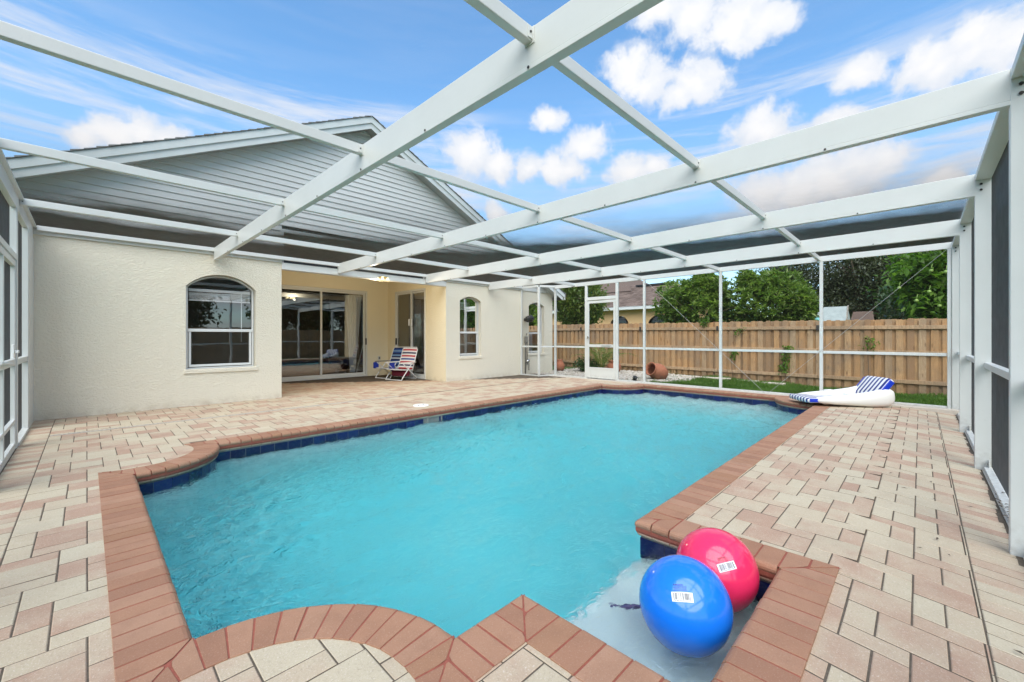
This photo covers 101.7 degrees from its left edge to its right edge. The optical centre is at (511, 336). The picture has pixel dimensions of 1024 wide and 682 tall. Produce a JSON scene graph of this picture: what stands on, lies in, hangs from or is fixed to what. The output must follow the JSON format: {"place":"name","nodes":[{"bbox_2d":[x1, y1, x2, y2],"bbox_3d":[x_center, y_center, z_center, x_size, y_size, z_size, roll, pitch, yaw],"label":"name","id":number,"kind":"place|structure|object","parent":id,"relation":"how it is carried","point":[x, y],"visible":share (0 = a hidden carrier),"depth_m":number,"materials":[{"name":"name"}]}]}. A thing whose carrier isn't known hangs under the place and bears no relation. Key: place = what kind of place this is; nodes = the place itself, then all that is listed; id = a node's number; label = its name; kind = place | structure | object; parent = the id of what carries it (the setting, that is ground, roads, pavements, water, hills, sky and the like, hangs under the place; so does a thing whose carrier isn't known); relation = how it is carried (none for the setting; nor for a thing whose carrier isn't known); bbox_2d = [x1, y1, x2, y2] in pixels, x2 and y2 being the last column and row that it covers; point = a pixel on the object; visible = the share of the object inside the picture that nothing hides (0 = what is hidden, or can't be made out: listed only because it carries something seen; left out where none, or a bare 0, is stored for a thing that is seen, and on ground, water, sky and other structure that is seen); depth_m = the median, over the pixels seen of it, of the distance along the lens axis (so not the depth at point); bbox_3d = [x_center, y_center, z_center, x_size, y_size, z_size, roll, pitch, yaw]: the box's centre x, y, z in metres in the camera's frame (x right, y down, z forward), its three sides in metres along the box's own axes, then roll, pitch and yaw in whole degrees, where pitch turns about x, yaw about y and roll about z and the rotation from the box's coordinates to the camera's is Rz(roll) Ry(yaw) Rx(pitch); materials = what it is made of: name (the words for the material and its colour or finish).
{"place":"outdoors","nodes":[
{"label":"outdoors","id":0,"kind":"place"},
{"bbox_2d":[0,373,1023,681],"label":"paved deck","id":1,"kind":"structure","parent":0,"point":[946,605],"depth_m":2.60,"materials":[{"name":"concrete"}]},
{"bbox_2d":[50,396,398,435],"bbox_3d":[-3.946,1.210,6.729,0.049,0.021,4.710,0,0,44],"label":"deck drain","id":2,"kind":"object","parent":1,"relation":"in","point":[211,417],"visible":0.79,"depth_m":6.12,"materials":[{"name":"plastic"}]},
{"bbox_2d":[373,347,405,378],"bbox_3d":[-3.519,0.752,12.175,0.710,0.896,0.752,0,0,30],"label":"beach chair","id":3,"kind":"object","parent":1,"relation":"on","point":[396,354],"visible":0.69,"depth_m":12.31,"materials":[{"name":"blue fabric"}]},
{"bbox_2d":[385,347,417,380],"bbox_3d":[-3.081,0.748,11.691,0.636,0.904,0.706,0,0,28],"label":"beach chair","id":4,"kind":"object","parent":1,"relation":"on","point":[408,358],"visible":1,"depth_m":11.81,"materials":[{"name":"multicoloured fabric"}]},
{"bbox_2d":[413,404,428,406],"bbox_3d":[-1.588,1.206,7.267,0.270,0.031,0.270,0,0,44],"label":"skimmer lid","id":5,"kind":"object","parent":1,"relation":"on","point":[420,405],"visible":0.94,"depth_m":7.22,"materials":[{"name":"white plastic"}]},
{"bbox_2d":[98,383,840,681],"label":"swimming pool","id":6,"kind":"structure","parent":1,"relation":"in","point":[153,640],"depth_m":1.81,"materials":[{"name":"ceramic"}]},
{"bbox_2d":[142,392,799,681],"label":"water","id":7,"kind":"structure","parent":6,"relation":"in","point":[456,526],"depth_m":3.24,"materials":[{"name":"blue liquid"}]},
{"bbox_2d":[639,554,733,657],"bbox_3d":[0.804,1.245,1.942,0.406,0.403,0.406,0,0,44],"label":"beach ball","id":8,"kind":"object","parent":7,"relation":"on","point":[686,606],"visible":0.99,"depth_m":1.81,"materials":[{"name":"blue plastic"}]},
{"bbox_2d":[676,527,759,612],"bbox_3d":[1.093,1.245,2.233,0.406,0.403,0.406,0,0,44],"label":"beach ball","id":9,"kind":"object","parent":7,"relation":"on","point":[728,558],"visible":0.62,"depth_m":2.10,"materials":[{"name":"pink plastic"}]},
{"bbox_2d":[0,0,1023,557],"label":"pool enclosure","id":10,"kind":"object","parent":1,"relation":"on","point":[972,224],"visible":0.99,"depth_m":4.47,"materials":[{"name":"white metal"}]},
{"bbox_2d":[0,245,19,468],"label":"screen door","id":11,"kind":"structure","parent":10,"relation":"in","point":[8,351],"depth_m":4.24,"materials":[{"name":"white metal"}]},
{"bbox_2d":[587,299,614,379],"bbox_3d":[2.487,0.082,11.684,0.916,2.193,0.074,0,0,44],"label":"screen door","id":12,"kind":"structure","parent":10,"relation":"in","point":[592,372],"depth_m":11.68,"materials":[{"name":"white metal"}]},
{"bbox_2d":[789,376,894,406],"bbox_3d":[5.815,0.953,7.397,1.396,0.491,0.729,0,0,6],"label":"inflatable lounger","id":13,"kind":"object","parent":1,"relation":"on","point":[870,391],"visible":1,"depth_m":7.11,"materials":[{"name":"white plastic"}]},
{"bbox_2d":[826,443,1023,654],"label":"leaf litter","id":14,"kind":"object","parent":1,"relation":"on","point":[1003,515],"visible":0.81,"depth_m":3.02,"materials":[{"name":"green plant"}]},
{"bbox_2d":[0,0,1023,316],"label":"sky","id":15,"kind":"structure","parent":0,"point":[715,76],"materials":[{"name":"blue"}]},
{"bbox_2d":[552,366,944,404],"bbox_3d":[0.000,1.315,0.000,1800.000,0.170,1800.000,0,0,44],"label":"ground","id":16,"kind":"structure","parent":0,"point":[632,379],"depth_m":16.02,"materials":[{"name":"green plant"}]},
{"bbox_2d":[6,115,565,420],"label":"house","id":17,"kind":"structure","parent":16,"relation":"on","point":[122,326],"depth_m":7.99,"materials":[{"name":"beige paint"}]},
{"bbox_2d":[184,276,257,373],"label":"window","id":18,"kind":"structure","parent":17,"relation":"in","point":[219,309],"depth_m":8.84,"materials":[{"name":"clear glass"}]},
{"bbox_2d":[282,285,367,381],"bbox_3d":[-5.413,-0.086,11.784,0.135,2.579,2.740,0,0,44],"label":"sliding door","id":19,"kind":"structure","parent":17,"relation":"in","point":[342,375],"depth_m":11.90,"materials":[{"name":"clear glass"}]},
{"bbox_2d":[376,276,389,281],"bbox_3d":[-3.006,-1.344,9.707,0.294,0.098,0.306,0,0,44],"label":"patio ceiling light","id":20,"kind":"object","parent":17,"relation":"attached to","point":[384,279],"visible":1,"depth_m":9.63,"materials":[{"name":"white glass"}]},
{"bbox_2d":[395,288,425,378],"bbox_3d":[-3.004,-0.086,12.367,1.640,2.579,0.135,0,0,44],"label":"sliding door","id":21,"kind":"structure","parent":17,"relation":"in","point":[421,376],"depth_m":12.31,"materials":[{"name":"white glass"}]},
{"bbox_2d":[524,333,529,373],"bbox_3d":[0.486,0.566,13.295,0.140,1.368,0.156,0,0,44],"label":"conduit","id":22,"kind":"object","parent":17,"relation":"attached to","point":[527,361],"visible":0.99,"depth_m":13.28,"materials":[{"name":"grey plastic"}]},
{"bbox_2d":[524,315,533,321],"bbox_3d":[0.508,-0.565,13.201,0.310,0.232,0.263,0,0,44],"label":"wall lantern","id":23,"kind":"object","parent":17,"relation":"attached to","point":[529,318],"depth_m":13.10,"materials":[{"name":"black plastic"}]},
{"bbox_2d":[528,303,544,355],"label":"window","id":24,"kind":"structure","parent":17,"relation":"in","point":[533,308],"depth_m":13.93,"materials":[{"name":"white glass"}]},
{"bbox_2d":[552,284,612,324],"bbox_3d":[3.255,-0.990,19.920,2.957,4.387,3.516,0,0,24],"label":"leafy tree","id":25,"kind":"object","parent":16,"relation":"on","point":[571,310],"visible":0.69,"depth_m":18.93,"materials":[{"name":"green plant"}]},
{"bbox_2d":[572,357,599,371],"bbox_3d":[2.567,1.013,14.431,0.987,0.703,1.063,0,0,-1],"label":"bed shrub","id":26,"kind":"object","parent":16,"relation":"on","point":[581,363],"visible":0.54,"depth_m":14.27,"materials":[{"name":"green plant"}]},
{"bbox_2d":[571,343,639,367],"bbox_3d":[3.117,0.710,14.352,2.302,1.011,2.416,0,0,44],"label":"areca palm","id":27,"kind":"object","parent":16,"relation":"on","point":[597,357],"visible":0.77,"depth_m":14.04,"materials":[{"name":"green plant"}]},
{"bbox_2d":[534,368,705,382],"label":"gravel","id":28,"kind":"structure","parent":16,"relation":"on","point":[626,375],"depth_m":13.17,"materials":[{"name":"white gravel"}]},
{"bbox_2d":[557,359,564,370],"bbox_3d":[1.687,1.020,14.754,0.356,0.420,0.360,0,0,44],"label":"clay pot","id":29,"kind":"object","parent":28,"relation":"on","point":[560,365],"visible":0.69,"depth_m":14.62,"materials":[{"name":"ceramic"}]},
{"bbox_2d":[607,360,620,371],"bbox_3d":[3.427,1.018,14.001,0.470,0.425,0.470,0,0,44],"label":"clay pot","id":30,"kind":"object","parent":28,"relation":"on","point":[610,365],"visible":0.45,"depth_m":13.87,"materials":[{"name":"ceramic"}]},
{"bbox_2d":[646,362,667,379],"bbox_3d":[4.237,1.017,12.160,0.694,0.559,0.500,0,0,-30],"label":"clay amphora","id":31,"kind":"object","parent":28,"relation":"on","point":[658,371],"visible":0.93,"depth_m":12.00,"materials":[{"name":"ceramic"}]},
{"bbox_2d":[552,280,744,324],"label":"neighbour house","id":32,"kind":"structure","parent":16,"relation":"on","point":[630,302],"depth_m":25.76,"materials":[{"name":"beige paint"}]},
{"bbox_2d":[611,316,627,323],"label":"window","id":33,"kind":"structure","parent":32,"relation":"in","point":[621,319],"depth_m":25.71,"materials":[{"name":"grey glass"}]},
{"bbox_2d":[649,315,664,323],"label":"window","id":34,"kind":"structure","parent":32,"relation":"in","point":[654,320],"depth_m":24.22,"materials":[{"name":"grey glass"}]},
{"bbox_2d":[648,273,732,322],"bbox_3d":[6.833,-0.569,15.632,2.999,3.767,2.536,0,0,36],"label":"broadleaf shrub","id":35,"kind":"object","parent":16,"relation":"on","point":[688,299],"visible":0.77,"depth_m":14.97,"materials":[{"name":"green plant"}]},
{"bbox_2d":[681,375,785,384],"bbox_3d":[6.397,1.283,12.211,2.725,0.156,0.430,0,0,35],"label":"bed edging","id":36,"kind":"object","parent":16,"relation":"on","point":[727,378],"visible":0.41,"depth_m":12.44,"materials":[{"name":"concrete"}]},
{"bbox_2d":[552,318,946,395],"bbox_3d":[7.152,0.550,12.105,15.968,2.100,0.215,0,0,44],"label":"wooden fence","id":37,"kind":"object","parent":16,"relation":"on","point":[911,374],"visible":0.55,"depth_m":11.52,"materials":[{"name":"brown wood"}]},
{"bbox_2d":[698,317,709,327],"bbox_3d":[6.015,-0.450,13.018,0.374,0.401,0.163,0,0,44],"label":"creeper","id":38,"kind":"object","parent":37,"relation":"attached to","point":[705,319],"visible":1,"depth_m":13.06,"materials":[{"name":"green plant"}]},
{"bbox_2d":[729,351,739,377],"bbox_3d":[6.628,0.842,12.423,0.328,0.929,0.154,0,0,44],"label":"creeper","id":39,"kind":"object","parent":37,"relation":"attached to","point":[733,353],"visible":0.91,"depth_m":12.47,"materials":[{"name":"green plant"}]},
{"bbox_2d":[777,345,793,381],"bbox_3d":[7.550,0.791,11.486,0.476,1.115,0.203,0,0,44],"label":"creeper","id":40,"kind":"object","parent":37,"relation":"attached to","point":[783,359],"visible":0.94,"depth_m":11.54,"materials":[{"name":"green plant"}]},
{"bbox_2d":[858,336,879,375],"bbox_3d":[8.800,0.685,10.278,0.426,1.431,0.180,0,0,44],"label":"creeper","id":41,"kind":"object","parent":37,"relation":"attached to","point":[873,339],"visible":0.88,"depth_m":10.30,"materials":[{"name":"green plant"}]},
{"bbox_2d":[722,265,818,321],"bbox_3d":[8.692,-0.559,13.961,2.654,3.750,3.014,0,0,-9],"label":"broadleaf shrub","id":42,"kind":"object","parent":16,"relation":"on","point":[775,295],"visible":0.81,"depth_m":13.32,"materials":[{"name":"green plant"}]},
{"bbox_2d":[631,372,946,405],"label":"grass","id":43,"kind":"structure","parent":16,"relation":"on","point":[789,387],"depth_m":10.54,"materials":[{"name":"green plant"}]},
{"bbox_2d":[755,254,905,319],"bbox_3d":[20.437,-2.506,23.241,13.670,7.763,8.086,0,0,44],"label":"oak tree","id":44,"kind":"object","parent":16,"relation":"on","point":[846,281],"visible":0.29,"depth_m":23.07,"materials":[{"name":"green plant"}]},
{"bbox_2d":[851,311,873,319],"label":"garage","id":45,"kind":"structure","parent":16,"relation":"on","point":[860,315],"depth_m":21.24,"materials":[{"name":"beige paint"}]},
{"bbox_2d":[862,281,915,319],"bbox_3d":[14.857,-0.947,12.575,5.712,4.575,4.951,0,0,15],"label":"shade tree","id":46,"kind":"object","parent":16,"relation":"on","point":[885,294],"visible":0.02,"depth_m":14.51,"materials":[{"name":"green plant"}]},
{"bbox_2d":[874,308,907,319],"bbox_3d":[35.682,-2.528,37.886,16.710,7.864,6.765,0,0,44],"label":"oak tree","id":47,"kind":"object","parent":16,"relation":"on","point":[889,316],"visible":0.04,"depth_m":37.33,"materials":[{"name":"green plant"}]},
{"bbox_2d":[875,249,946,319],"bbox_3d":[12.393,-1.185,11.000,4.548,5.040,4.366,0,0,44],"label":"fruit tree","id":48,"kind":"object","parent":16,"relation":"on","point":[923,291],"visible":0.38,"depth_m":10.76,"materials":[{"name":"green plant"}]},
{"bbox_2d":[817,305,849,320],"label":"garden shed","id":49,"kind":"structure","parent":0,"point":[840,313],"depth_m":20.34,"materials":[{"name":"beige paint"}]}
]}

